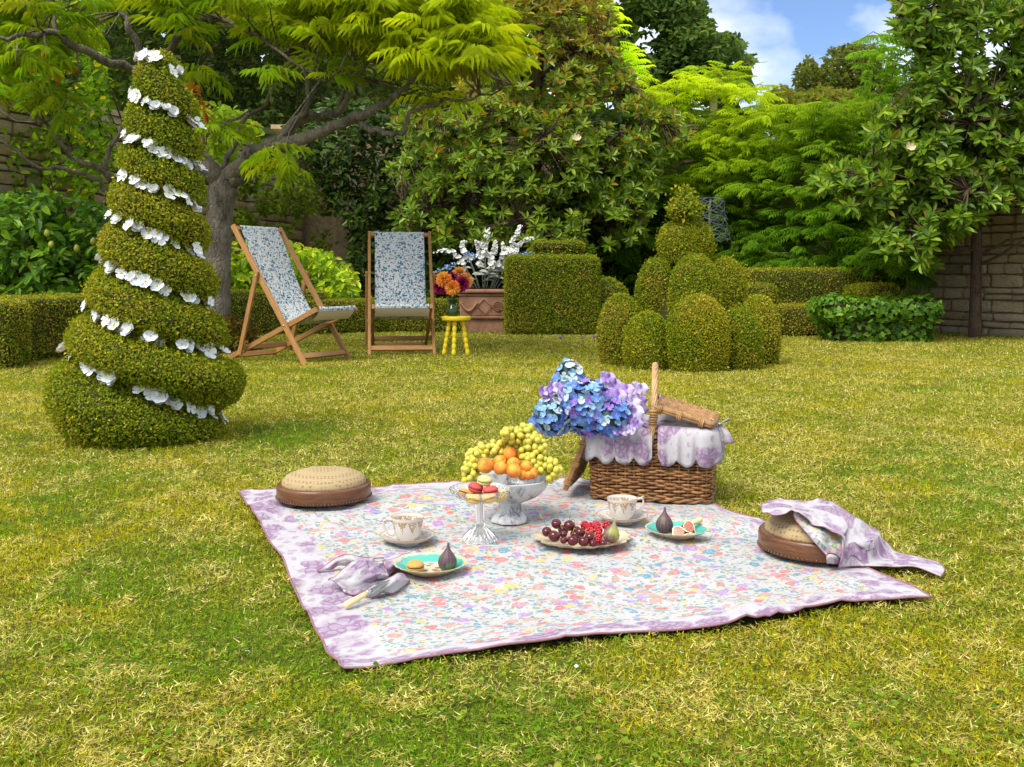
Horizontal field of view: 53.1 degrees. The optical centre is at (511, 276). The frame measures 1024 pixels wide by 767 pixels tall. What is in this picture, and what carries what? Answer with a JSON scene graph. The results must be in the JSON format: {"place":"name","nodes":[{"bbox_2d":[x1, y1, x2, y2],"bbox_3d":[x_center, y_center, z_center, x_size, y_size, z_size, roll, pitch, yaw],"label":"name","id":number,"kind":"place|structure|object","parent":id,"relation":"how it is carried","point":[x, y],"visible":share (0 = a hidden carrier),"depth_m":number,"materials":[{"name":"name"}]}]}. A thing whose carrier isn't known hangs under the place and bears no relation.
{"place":"outdoors","nodes":[
{"label":"outdoors","id":0,"kind":"place"},
{"bbox_2d":[71,55,524,140],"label":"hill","id":1,"kind":"structure","parent":0,"point":[269,132],"depth_m":48.33,"materials":[{"name":"plant"}]},
{"bbox_2d":[5,0,159,111],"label":"sycamore tree","id":2,"kind":"object","parent":1,"relation":"on","point":[123,90],"visible":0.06,"depth_m":24.34,"materials":[{"name":"green plant"}]},
{"bbox_2d":[0,0,797,155],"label":"wood","id":3,"kind":"object","parent":1,"relation":"on","point":[705,103],"depth_m":45.18,"materials":[{"name":"green plant"}]},
{"bbox_2d":[344,47,476,123],"bbox_3d":[-3.037,-5.785,27.017,5.174,6.264,4.469,0,0,0],"label":"holm oak","id":4,"kind":"object","parent":1,"relation":"on","point":[368,72],"visible":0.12,"depth_m":26.53,"materials":[{"name":"green plant"}]},
{"bbox_2d":[451,75,481,101],"bbox_3d":[-0.975,-5.228,24.385,1.909,5.189,3.410,0,0,0],"label":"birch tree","id":5,"kind":"object","parent":1,"relation":"on","point":[465,89],"visible":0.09,"depth_m":24.18,"materials":[{"name":"green plant"}]},
{"bbox_2d":[601,0,758,124],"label":"ash tree","id":6,"kind":"object","parent":1,"relation":"on","point":[688,35],"visible":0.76,"depth_m":36.10,"materials":[{"name":"green plant"}]},
{"bbox_2d":[753,82,907,136],"bbox_3d":[11.621,-5.789,35.470,7.224,2.455,5.677,0,0,0],"label":"oak tree","id":7,"kind":"object","parent":1,"relation":"on","point":[792,96],"visible":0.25,"depth_m":34.06,"materials":[{"name":"green plant"}]},
{"bbox_2d":[791,42,901,95],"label":"pine tree","id":8,"kind":"object","parent":1,"relation":"on","point":[807,76],"visible":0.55,"depth_m":48.27,"materials":[{"name":"green plant"}]},
{"bbox_2d":[0,330,1023,766],"bbox_3d":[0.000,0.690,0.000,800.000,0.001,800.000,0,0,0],"label":"lawn","id":9,"kind":"structure","parent":0,"point":[744,622],"depth_m":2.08,"materials":[{"name":"plant"}]},
{"bbox_2d":[0,296,35,369],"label":"hedge end","id":10,"kind":"object","parent":9,"relation":"on","point":[15,333],"visible":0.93,"depth_m":7.67,"materials":[{"name":"green plant"}]},
{"bbox_2d":[0,183,112,298],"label":"leafy shrub","id":11,"kind":"object","parent":9,"relation":"on","point":[46,257],"visible":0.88,"depth_m":9.83,"materials":[{"name":"green plant"}]},
{"bbox_2d":[0,0,122,273],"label":"fruit tree","id":12,"kind":"object","parent":9,"relation":"on","point":[88,85],"visible":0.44,"depth_m":10.97,"materials":[{"name":"green plant"}]},
{"bbox_2d":[40,45,249,449],"bbox_3d":[-1.555,-0.139,4.386,0.868,1.707,0.828,0,0,0],"label":"spiral topiary","id":13,"kind":"object","parent":9,"relation":"on","point":[81,407],"visible":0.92,"depth_m":4.19,"materials":[{"name":"green plant"}]},
{"bbox_2d":[55,48,230,423],"bbox_3d":[-1.550,-0.169,4.278,0.687,1.616,0.498,0,0,0],"label":"flower garland","id":14,"kind":"object","parent":13,"relation":"attached to","point":[125,329],"visible":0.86,"depth_m":4.23,"materials":[{"name":"white plant"}]},
{"bbox_2d":[0,93,308,287],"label":"stone wall","id":15,"kind":"structure","parent":9,"relation":"on","point":[11,126],"depth_m":11.52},
{"bbox_2d":[199,101,301,175],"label":"climbing plant","id":16,"kind":"object","parent":15,"relation":"attached to","point":[223,111],"visible":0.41,"depth_m":12.67,"materials":[{"name":"green plant"}]},
{"bbox_2d":[0,287,329,361],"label":"hedge","id":17,"kind":"object","parent":9,"relation":"on","point":[51,313],"visible":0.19,"depth_m":8.66,"materials":[{"name":"green plant"}]},
{"bbox_2d":[101,0,369,125],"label":"yew tree","id":18,"kind":"object","parent":9,"relation":"on","point":[219,61],"visible":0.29,"depth_m":21.45,"materials":[{"name":"green plant"}]},
{"bbox_2d":[217,309,265,354],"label":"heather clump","id":19,"kind":"object","parent":9,"relation":"on","point":[236,325],"visible":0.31,"depth_m":9.19,"materials":[{"name":"green plant"}]},
{"bbox_2d":[0,0,542,348],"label":"spreading tree","id":20,"kind":"object","parent":9,"relation":"on","point":[452,40],"visible":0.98,"depth_m":8.45,"materials":[{"name":"green plant"}]},
{"bbox_2d":[230,224,356,364],"bbox_3d":[-1.800,0.135,8.436,0.908,1.134,0.651,0,0,28],"label":"deckchair","id":21,"kind":"object","parent":9,"relation":"on","point":[267,256],"visible":0.99,"depth_m":8.46,"materials":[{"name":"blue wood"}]},
{"bbox_2d":[231,238,364,300],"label":"shrub","id":22,"kind":"object","parent":9,"relation":"on","point":[330,277],"visible":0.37,"depth_m":13.29,"materials":[{"name":"green plant"}]},
{"bbox_2d":[290,295,466,334],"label":"curved hedge","id":23,"kind":"object","parent":9,"relation":"on","point":[354,322],"visible":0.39,"depth_m":12.57,"materials":[{"name":"green plant"}]},
{"bbox_2d":[365,231,435,355],"bbox_3d":[-1.013,0.135,9.311,0.651,1.134,0.908,0,0,-8],"label":"deckchair","id":24,"kind":"object","parent":9,"relation":"on","point":[400,293],"visible":1,"depth_m":9.47,"materials":[{"name":"fabric"}]},
{"bbox_2d":[441,315,470,355],"bbox_3d":[-0.494,0.520,9.059,0.262,0.346,0.265,0,0,0],"label":"stool","id":25,"kind":"object","parent":9,"relation":"on","point":[455,319],"visible":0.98,"depth_m":9.00,"materials":[{"name":"yellow paint"}]},
{"bbox_2d":[446,299,458,315],"bbox_3d":[-0.524,0.270,9.040,0.116,0.152,0.116,0,0,0],"label":"vase","id":26,"kind":"object","parent":25,"relation":"on","point":[452,309],"visible":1,"depth_m":9.00,"materials":[{"name":"green glass"}]},
{"bbox_2d":[433,281,450,298],"bbox_3d":[-0.615,0.134,9.000,0.170,0.226,0.121,0,0,11],"label":"dahlia","id":27,"kind":"object","parent":26,"relation":"in","point":[437,289],"visible":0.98,"depth_m":8.98,"materials":[{"name":"purple plant"}]},
{"bbox_2d":[436,271,451,298],"bbox_3d":[-0.598,0.098,8.976,0.153,0.298,0.137,0,0,0],"label":"dahlia","id":28,"kind":"object","parent":26,"relation":"in","point":[441,281],"visible":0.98,"depth_m":8.95,"materials":[{"name":"orange plant"}]},
{"bbox_2d":[444,280,460,298],"bbox_3d":[-0.520,0.135,8.950,0.145,0.224,0.147,0,0,-42],"label":"dahlia","id":29,"kind":"object","parent":26,"relation":"in","point":[452,287],"visible":1,"depth_m":8.92,"materials":[{"name":"orange plant"}]},
{"bbox_2d":[454,275,469,298],"bbox_3d":[-0.444,0.115,8.992,0.154,0.265,0.128,0,0,-9],"label":"dahlia","id":30,"kind":"object","parent":26,"relation":"in","point":[463,282],"visible":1,"depth_m":8.97,"materials":[{"name":"purple plant"}]},
{"bbox_2d":[280,95,665,300],"bbox_3d":[-0.613,-1.148,15.923,6.039,3.426,1.631,0,0,0],"label":"evergreen shrub","id":31,"kind":"object","parent":9,"relation":"on","point":[346,159],"visible":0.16,"depth_m":15.72,"materials":[{"name":"green plant"}]},
{"bbox_2d":[458,288,507,332],"bbox_3d":[-0.347,0.418,12.870,0.700,0.543,0.580,0,0,0],"label":"planter","id":32,"kind":"object","parent":9,"relation":"on","point":[483,308],"visible":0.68,"depth_m":12.62,"materials":[{"name":"ceramic"}]},
{"bbox_2d":[433,248,476,287],"bbox_3d":[-0.712,-0.104,12.779,0.560,0.514,0.154,0,0,0],"label":"flower spray","id":33,"kind":"object","parent":32,"relation":"on","point":[458,256],"visible":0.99,"depth_m":12.78,"materials":[{"name":"white plant"}]},
{"bbox_2d":[459,240,483,287],"bbox_3d":[-0.513,-0.155,12.797,0.236,0.616,0.280,0,0,-29],"label":"flower spray","id":34,"kind":"object","parent":32,"relation":"on","point":[463,248],"visible":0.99,"depth_m":12.78,"materials":[{"name":"white plant"}]},
{"bbox_2d":[473,239,489,287],"bbox_3d":[-0.397,-0.155,12.771,0.226,0.614,0.128,0,0,-24],"label":"flower spray","id":35,"kind":"object","parent":32,"relation":"on","point":[478,251],"visible":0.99,"depth_m":12.76,"materials":[{"name":"white plant"}]},
{"bbox_2d":[477,227,492,287],"bbox_3d":[-0.308,-0.232,12.721,0.211,0.767,0.191,0,0,33],"label":"flower spray","id":36,"kind":"object","parent":32,"relation":"on","point":[484,252],"visible":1,"depth_m":12.72,"materials":[{"name":"white plant"}]},
{"bbox_2d":[480,240,497,287],"bbox_3d":[-0.269,-0.154,12.712,0.207,0.615,0.231,0,0,22],"label":"flower spray","id":37,"kind":"object","parent":32,"relation":"on","point":[491,261],"visible":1,"depth_m":12.71,"materials":[{"name":"white plant"}]},
{"bbox_2d":[487,241,505,287],"bbox_3d":[-0.182,-0.146,12.782,0.273,0.598,0.149,0,0,0],"label":"flower spray","id":38,"kind":"object","parent":32,"relation":"on","point":[499,263],"visible":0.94,"depth_m":12.78,"materials":[{"name":"white plant"}]},
{"bbox_2d":[487,224,522,287],"bbox_3d":[-0.080,-0.252,12.775,0.429,0.808,0.196,0,0,20],"label":"flower spray","id":39,"kind":"object","parent":32,"relation":"in","point":[513,239],"visible":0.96,"depth_m":12.74,"materials":[{"name":"white plant"}]},
{"bbox_2d":[492,236,534,287],"bbox_3d":[0.015,-0.175,12.762,0.529,0.655,0.190,0,0,0],"label":"flower spray","id":40,"kind":"object","parent":32,"relation":"in","point":[518,245],"visible":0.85,"depth_m":12.75,"materials":[{"name":"white plant"}]},
{"bbox_2d":[271,125,698,301],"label":"stone wall","id":41,"kind":"structure","parent":9,"relation":"on","point":[332,223],"depth_m":16.75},
{"bbox_2d":[233,169,341,250],"bbox_3d":[-3.306,-1.024,15.236,0.491,1.351,3.165,0,0,21],"label":"climbing plant","id":42,"kind":"object","parent":41,"relation":"attached to","point":[242,215],"visible":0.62,"depth_m":15.19,"materials":[{"name":"green plant"}]},
{"bbox_2d":[380,0,696,254],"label":"magnolia tree","id":43,"kind":"object","parent":9,"relation":"on","point":[553,134],"visible":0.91,"depth_m":13.89,"materials":[{"name":"green plant"}]},
{"bbox_2d":[571,0,660,98],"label":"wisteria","id":44,"kind":"object","parent":43,"relation":"attached to","point":[627,55],"visible":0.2,"depth_m":15.80,"materials":[{"name":"green plant"}]},
{"bbox_2d":[500,250,602,334],"bbox_3d":[0.481,0.219,12.456,1.247,1.090,0.954,0,0,0],"label":"cube hedge","id":45,"kind":"object","parent":9,"relation":"on","point":[556,294],"visible":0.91,"depth_m":12.07,"materials":[{"name":"green plant"}]},
{"bbox_2d":[525,236,585,254],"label":"tiered topiary","id":46,"kind":"object","parent":45,"relation":"on","point":[568,246],"visible":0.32,"depth_m":13.00,"materials":[{"name":"green plant"}]},
{"bbox_2d":[239,477,932,668],"bbox_3d":[0.030,0.668,2.678,1.332,0.026,1.574,0,0,-19],"label":"picnic blanket","id":47,"kind":"object","parent":9,"relation":"on","point":[516,584],"visible":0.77,"depth_m":2.27,"materials":[{"name":"fabric"}]},
{"bbox_2d":[275,466,371,507],"bbox_3d":[-0.561,0.621,3.060,0.286,0.094,0.286,0,0,-11],"label":"floor cushion","id":48,"kind":"object","parent":47,"relation":"on","point":[321,486],"visible":1,"depth_m":2.96,"materials":[{"name":"brown wicker"}]},
{"bbox_2d":[343,579,389,607],"bbox_3d":[-0.298,0.654,2.112,0.015,0.030,0.129,0,0,38],"label":"knife","id":49,"kind":"object","parent":47,"relation":"on","point":[353,600],"visible":1,"depth_m":2.09,"materials":[{"name":"metal"}]},
{"bbox_2d":[316,549,421,597],"bbox_3d":[-0.272,0.649,2.299,0.298,0.048,0.266,0,0,-36],"label":"napkin","id":50,"kind":"object","parent":47,"relation":"on","point":[357,575],"visible":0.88,"depth_m":2.21,"materials":[{"name":"fabric"}]},
{"bbox_2d":[380,528,434,546],"bbox_3d":[-0.264,0.662,2.585,0.140,0.025,0.140,0,0,0],"label":"saucer","id":51,"kind":"object","parent":47,"relation":"on","point":[426,534],"visible":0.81,"depth_m":2.58,"materials":[{"name":"ceramic"}]},
{"bbox_2d":[382,512,423,540],"bbox_3d":[-0.267,0.634,2.587,0.092,0.062,0.084,0,0,25],"label":"teacup","id":52,"kind":"object","parent":51,"relation":"on","point":[407,526],"visible":0.95,"depth_m":2.56,"materials":[{"name":"ceramic"}]},
{"bbox_2d":[393,552,466,576],"bbox_3d":[-0.186,0.658,2.325,0.168,0.022,0.166,0,0,-29],"label":"plate","id":53,"kind":"object","parent":47,"relation":"on","point":[429,560],"visible":0.8,"depth_m":2.34,"materials":[{"name":"ceramic"}]},
{"bbox_2d":[406,560,423,571],"bbox_3d":[-0.217,0.650,2.300,0.041,0.023,0.041,0,3,0],"label":"macaron","id":54,"kind":"object","parent":53,"relation":"on","point":[415,565],"visible":0.94,"depth_m":2.29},
{"bbox_2d":[438,543,456,570],"bbox_3d":[-0.145,0.631,2.310,0.043,0.062,0.043,3,0,0],"label":"fig","id":55,"kind":"object","parent":53,"relation":"on","point":[447,559],"visible":0.88,"depth_m":2.30,"materials":[{"name":"food"}]},
{"bbox_2d":[449,482,510,544],"bbox_3d":[-0.082,0.605,2.610,0.158,0.134,0.158,0,0,0],"label":"cake stand","id":56,"kind":"object","parent":47,"relation":"on","point":[480,532],"visible":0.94,"depth_m":2.59,"materials":[{"name":"clear glass"}]},
{"bbox_2d":[483,498,496,503],"bbox_3d":[-0.057,0.555,2.565,0.040,0.023,0.040,-12,-8,0],"label":"macaron","id":57,"kind":"object","parent":56,"relation":"on","point":[491,500],"visible":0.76,"depth_m":2.55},
{"bbox_2d":[483,485,497,493],"bbox_3d":[-0.054,0.539,2.580,0.040,0.023,0.040,-6,2,0],"label":"macaron","id":58,"kind":"object","parent":57,"relation":"on","point":[489,489],"visible":0.83,"depth_m":2.57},
{"label":"macaron","id":59,"kind":"object","parent":56,"relation":"on","visible":0},
{"bbox_2d":[468,482,482,492],"bbox_3d":[-0.092,0.535,2.600,0.040,0.023,0.040,14,4,0],"label":"macaron","id":60,"kind":"object","parent":59,"relation":"on","point":[474,487],"visible":0.99,"depth_m":2.59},
{"bbox_2d":[477,475,492,485],"bbox_3d":[-0.069,0.518,2.600,0.040,0.023,0.040,6,8,0],"label":"macaron","id":61,"kind":"object","parent":60,"relation":"on","point":[484,480],"visible":1,"depth_m":2.59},
{"bbox_2d":[472,471,547,524],"bbox_3d":[-0.006,0.616,2.840,0.214,0.120,0.214,0,0,-23],"label":"fruit bowl","id":62,"kind":"object","parent":47,"relation":"on","point":[509,511],"visible":0.49,"depth_m":2.81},
{"bbox_2d":[461,439,507,482],"bbox_3d":[-0.082,0.509,2.824,0.166,0.116,0.083,0,0,-41],"label":"grape bunch","id":63,"kind":"object","parent":62,"relation":"on","point":[470,471],"visible":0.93,"depth_m":2.80,"materials":[{"name":"food"}]},
{"bbox_2d":[478,458,493,473],"bbox_3d":[-0.071,0.509,2.760,0.043,0.042,0.040,17,-8,-28],"label":"apricot","id":64,"kind":"object","parent":62,"relation":"in","point":[485,465],"visible":1,"depth_m":2.75,"materials":[{"name":"orange food"}]},
{"bbox_2d":[494,461,506,474],"bbox_3d":[-0.031,0.515,2.755,0.038,0.036,0.037,-41,-14,1],"label":"apricot","id":65,"kind":"object","parent":62,"relation":"in","point":[500,467],"visible":1,"depth_m":2.74,"materials":[{"name":"orange food"}]},
{"bbox_2d":[506,463,520,477],"bbox_3d":[0.004,0.521,2.749,0.040,0.037,0.038,-8,43,-18],"label":"apricot","id":66,"kind":"object","parent":62,"relation":"in","point":[513,470],"visible":1,"depth_m":2.74,"materials":[{"name":"orange food"}]},
{"bbox_2d":[520,461,532,471],"bbox_3d":[0.039,0.514,2.775,0.033,0.030,0.032,-27,-59,32],"label":"apricot","id":67,"kind":"object","parent":62,"relation":"in","point":[526,466],"visible":1,"depth_m":2.76,"materials":[{"name":"orange food"}]},
{"bbox_2d":[518,434,564,483],"bbox_3d":[0.082,0.502,2.818,0.134,0.134,0.086,0,0,22],"label":"grape bunch","id":68,"kind":"object","parent":62,"relation":"on","point":[540,459],"visible":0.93,"depth_m":2.79,"materials":[{"name":"food"}]},
{"bbox_2d":[531,525,631,548],"bbox_3d":[0.176,0.661,2.573,0.256,0.020,0.219,0,0,-6],"label":"serving dish","id":69,"kind":"object","parent":47,"relation":"on","point":[624,537],"visible":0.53,"depth_m":2.55,"materials":[{"name":"ceramic"}]},
{"bbox_2d":[548,530,559,541],"bbox_3d":[0.103,0.638,2.515,0.030,0.026,0.029,23,0,15],"label":"cherry","id":70,"kind":"object","parent":69,"relation":"on","point":[553,535],"visible":1,"depth_m":2.50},
{"bbox_2d":[564,510,574,530],"bbox_3d":[0.145,0.611,2.568,0.027,0.053,0.029,1,8,-19],"label":"cherry","id":71,"kind":"object","parent":69,"relation":"on","point":[569,524],"visible":0.98,"depth_m":2.56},
{"bbox_2d":[567,528,577,545],"bbox_3d":[0.147,0.635,2.496,0.030,0.040,0.028,-23,-10,22],"label":"cherry","id":72,"kind":"object","parent":69,"relation":"on","point":[572,540],"visible":1,"depth_m":2.49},
{"bbox_2d":[578,534,588,545],"bbox_3d":[0.177,0.636,2.499,0.027,0.045,0.026,9,4,-16],"label":"cherry","id":73,"kind":"object","parent":69,"relation":"on","point":[583,540],"visible":0.9,"depth_m":2.49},
{"bbox_2d":[603,518,619,542],"bbox_3d":[0.249,0.628,2.534,0.042,0.060,0.042,16,-8,0],"label":"fig","id":74,"kind":"object","parent":69,"relation":"on","point":[611,533],"visible":0.98,"depth_m":2.52,"materials":[{"name":"food"}]},
{"bbox_2d":[596,509,647,525],"bbox_3d":[0.301,0.661,2.800,0.140,0.025,0.140,0,0,0],"label":"saucer","id":75,"kind":"object","parent":47,"relation":"on","point":[604,514],"visible":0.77,"depth_m":2.80,"materials":[{"name":"ceramic"}]},
{"bbox_2d":[607,494,643,519],"bbox_3d":[0.305,0.633,2.798,0.092,0.062,0.084,0,0,28],"label":"teacup","id":76,"kind":"object","parent":75,"relation":"on","point":[622,506],"visible":0.94,"depth_m":2.77,"materials":[{"name":"ceramic"}]},
{"bbox_2d":[563,362,733,504],"bbox_3d":[0.432,0.468,3.175,0.508,0.408,0.317,0,0,15],"label":"wicker basket","id":77,"kind":"object","parent":47,"relation":"on","point":[675,454],"visible":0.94,"depth_m":3.04,"materials":[{"name":"wicker"}]},
{"bbox_2d":[528,395,572,436],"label":"hydrangea","id":78,"kind":"object","parent":77,"relation":"in","point":[549,417],"visible":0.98,"depth_m":3.02,"materials":[{"name":"blue plant"}]},
{"bbox_2d":[539,381,570,403],"bbox_3d":[0.183,0.397,3.070,0.199,0.174,0.071,0,0,-10],"label":"sweet pea","id":79,"kind":"object","parent":77,"relation":"in","point":[552,388],"visible":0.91,"depth_m":3.05,"materials":[{"name":"purple plant"}]},
{"bbox_2d":[551,358,586,393],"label":"hydrangea","id":80,"kind":"object","parent":77,"relation":"in","point":[567,371],"visible":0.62,"depth_m":3.10,"materials":[{"name":"blue plant"}]},
{"bbox_2d":[556,378,615,437],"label":"hydrangea","id":81,"kind":"object","parent":77,"relation":"in","point":[582,403],"visible":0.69,"depth_m":3.03,"materials":[{"name":"blue plant"}]},
{"bbox_2d":[600,371,620,391],"bbox_3d":[0.310,0.394,3.125,0.066,0.219,0.124,0,0,42],"label":"sweet pea","id":82,"kind":"object","parent":77,"relation":"in","point":[609,379],"visible":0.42,"depth_m":3.09,"materials":[{"name":"purple plant"}]},
{"bbox_2d":[590,396,632,437],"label":"hydrangea","id":83,"kind":"object","parent":77,"relation":"in","point":[609,417],"visible":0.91,"depth_m":3.01,"materials":[{"name":"blue plant"}]},
{"bbox_2d":[606,387,627,402],"bbox_3d":[0.346,0.417,3.078,0.140,0.174,0.077,0,0,-44],"label":"sweet pea","id":84,"kind":"object","parent":77,"relation":"in","point":[615,392],"visible":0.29,"depth_m":3.06,"materials":[{"name":"purple plant"}]},
{"bbox_2d":[612,418,643,435],"bbox_3d":[0.368,0.459,3.060,0.087,0.091,0.163,0,0,29],"label":"sweet pea","id":85,"kind":"object","parent":77,"relation":"in","point":[634,425],"visible":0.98,"depth_m":3.01,"materials":[{"name":"purple plant"}]},
{"bbox_2d":[616,382,643,424],"bbox_3d":[0.352,0.410,3.085,0.080,0.189,0.134,0,0,0],"label":"sweet pea","id":86,"kind":"object","parent":77,"relation":"in","point":[637,411],"visible":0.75,"depth_m":3.06,"materials":[{"name":"purple plant"}]},
{"bbox_2d":[631,381,648,421],"bbox_3d":[0.388,0.411,3.150,0.071,0.184,0.079,0,0,0],"label":"sweet pea","id":87,"kind":"object","parent":77,"relation":"in","point":[642,389],"visible":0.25,"depth_m":3.13,"materials":[{"name":"purple plant"}]},
{"bbox_2d":[645,520,708,539],"bbox_3d":[0.422,0.652,2.620,0.164,0.022,0.162,0,0,-10],"label":"plate","id":88,"kind":"object","parent":47,"relation":"on","point":[700,528],"visible":0.58,"depth_m":2.62,"materials":[{"name":"ceramic"}]},
{"bbox_2d":[656,507,672,532],"bbox_3d":[0.392,0.624,2.628,0.045,0.065,0.045,0,-6,27],"label":"fig","id":89,"kind":"object","parent":88,"relation":"on","point":[664,523],"visible":0.97,"depth_m":2.61,"materials":[{"name":"food"}]},
{"bbox_2d":[672,526,690,534],"bbox_3d":[0.429,0.649,2.590,0.048,0.033,0.019,3,-39,10],"label":"fig half","id":90,"kind":"object","parent":88,"relation":"on","point":[678,530],"visible":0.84,"depth_m":2.59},
{"bbox_2d":[682,520,696,536],"bbox_3d":[0.456,0.649,2.625,0.033,0.048,0.019,-35,-10,-35],"label":"fig half","id":91,"kind":"object","parent":88,"relation":"on","point":[688,525],"visible":0.73,"depth_m":2.62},
{"bbox_2d":[757,511,868,566],"bbox_3d":[0.742,0.623,2.490,0.286,0.094,0.286,0,0,38],"label":"floor cushion","id":92,"kind":"object","parent":47,"relation":"on","point":[786,536],"visible":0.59,"depth_m":2.41,"materials":[{"name":"brown leather"}]},
{"bbox_2d":[761,497,944,576],"bbox_3d":[0.803,0.605,2.459,0.406,0.118,0.325,0,0,11],"label":"lilac cloth","id":93,"kind":"object","parent":92,"relation":"on","point":[857,543],"visible":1,"depth_m":2.39,"materials":[{"name":"fabric"}]},
{"bbox_2d":[558,157,669,299],"bbox_3d":[1.597,-0.686,15.806,1.841,2.434,1.664,0,0,0],"label":"laurel bush","id":94,"kind":"object","parent":9,"relation":"on","point":[576,203],"visible":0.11,"depth_m":15.61,"materials":[{"name":"green plant"}]},
{"bbox_2d":[600,275,628,330],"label":"round bush","id":95,"kind":"object","parent":9,"relation":"on","point":[613,286],"visible":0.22,"depth_m":12.78,"materials":[{"name":"green plant"}]},
{"bbox_2d":[593,183,782,372],"bbox_3d":[1.380,-0.033,7.978,1.324,1.487,1.461,0,0,44],"label":"domed topiary","id":96,"kind":"object","parent":9,"relation":"on","point":[696,309],"visible":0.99,"depth_m":7.86,"materials":[{"name":"green plant"}]},
{"bbox_2d":[700,197,731,242],"bbox_3d":[1.886,-0.026,9.593,0.340,1.433,0.341,0,0,-40],"label":"wire frame","id":97,"kind":"object","parent":9,"relation":"on","point":[710,209],"visible":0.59,"depth_m":9.59,"materials":[{"name":"grey metal"}]},
{"bbox_2d":[739,263,904,336],"bbox_3d":[3.600,0.294,12.351,2.096,0.937,1.342,0,0,0],"label":"hedge","id":98,"kind":"object","parent":9,"relation":"on","point":[791,291],"visible":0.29,"depth_m":12.45,"materials":[{"name":"green plant"}]},
{"bbox_2d":[685,108,1023,336],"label":"stone wall","id":99,"kind":"structure","parent":9,"relation":"on","point":[1002,294],"depth_m":11.99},
{"bbox_2d":[709,88,716,184],"bbox_3d":[3.154,-2.144,16.050,0.130,1.615,0.110,0,0,0],"label":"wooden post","id":100,"kind":"object","parent":99,"relation":"on","point":[713,107],"visible":0.04,"depth_m":16.00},
{"bbox_2d":[595,60,955,298],"bbox_3d":[3.458,-1.529,14.025,2.612,3.668,6.231,0,0,-36],"label":"tree foliage","id":101,"kind":"object","parent":99,"relation":"attached to","point":[833,222],"visible":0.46,"depth_m":14.29,"materials":[{"name":"green plant"}]},
{"bbox_2d":[843,284,892,299],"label":"tiered topiary","id":102,"kind":"object","parent":9,"relation":"on","point":[867,292],"visible":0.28,"depth_m":11.52,"materials":[{"name":"green plant"}]},
{"bbox_2d":[805,292,945,342],"bbox_3d":[3.851,0.496,11.009,1.425,0.661,0.889,0,0,0],"label":"ivy mound","id":103,"kind":"object","parent":9,"relation":"on","point":[847,317],"visible":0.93,"depth_m":10.73,"materials":[{"name":"green plant"}]},
{"bbox_2d":[804,0,1023,338],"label":"wall magnolia","id":104,"kind":"object","parent":9,"relation":"on","point":[967,177],"depth_m":10.52,"materials":[{"name":"green plant"}]},
{"bbox_2d":[836,21,928,111],"bbox_3d":[4.431,-2.371,11.620,1.216,1.497,1.716,0,0,40],"label":"wisteria","id":105,"kind":"object","parent":104,"relation":"attached to","point":[891,86],"visible":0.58,"depth_m":11.54,"materials":[{"name":"green plant"}]},
{"bbox_2d":[161,0,1015,139],"label":"sky","id":106,"kind":"structure","parent":0,"point":[781,33],"materials":[{"name":"blue"}]},
{"bbox_3d":[-0.014,0.528,2.840,0.039,0.040,0.038,0,0,0],"label":"apricot","id":107,"kind":"object","parent":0,"visible":0},
{"bbox_2d":[503,447,516,460],"bbox_3d":[-0.007,0.491,2.829,0.040,0.041,0.039,12,-30,0],"label":"apricot","id":108,"kind":"object","parent":107,"relation":"on","point":[509,452],"visible":0.71,"depth_m":2.82,"materials":[{"name":"orange food"}]},
{"bbox_2d":[500,421,540,449],"bbox_3d":[0.024,0.444,2.842,0.116,0.085,0.105,0,0,0],"label":"grape bunch","id":109,"kind":"object","parent":108,"relation":"on","point":[514,435],"visible":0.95,"depth_m":2.82,"materials":[{"name":"food"}]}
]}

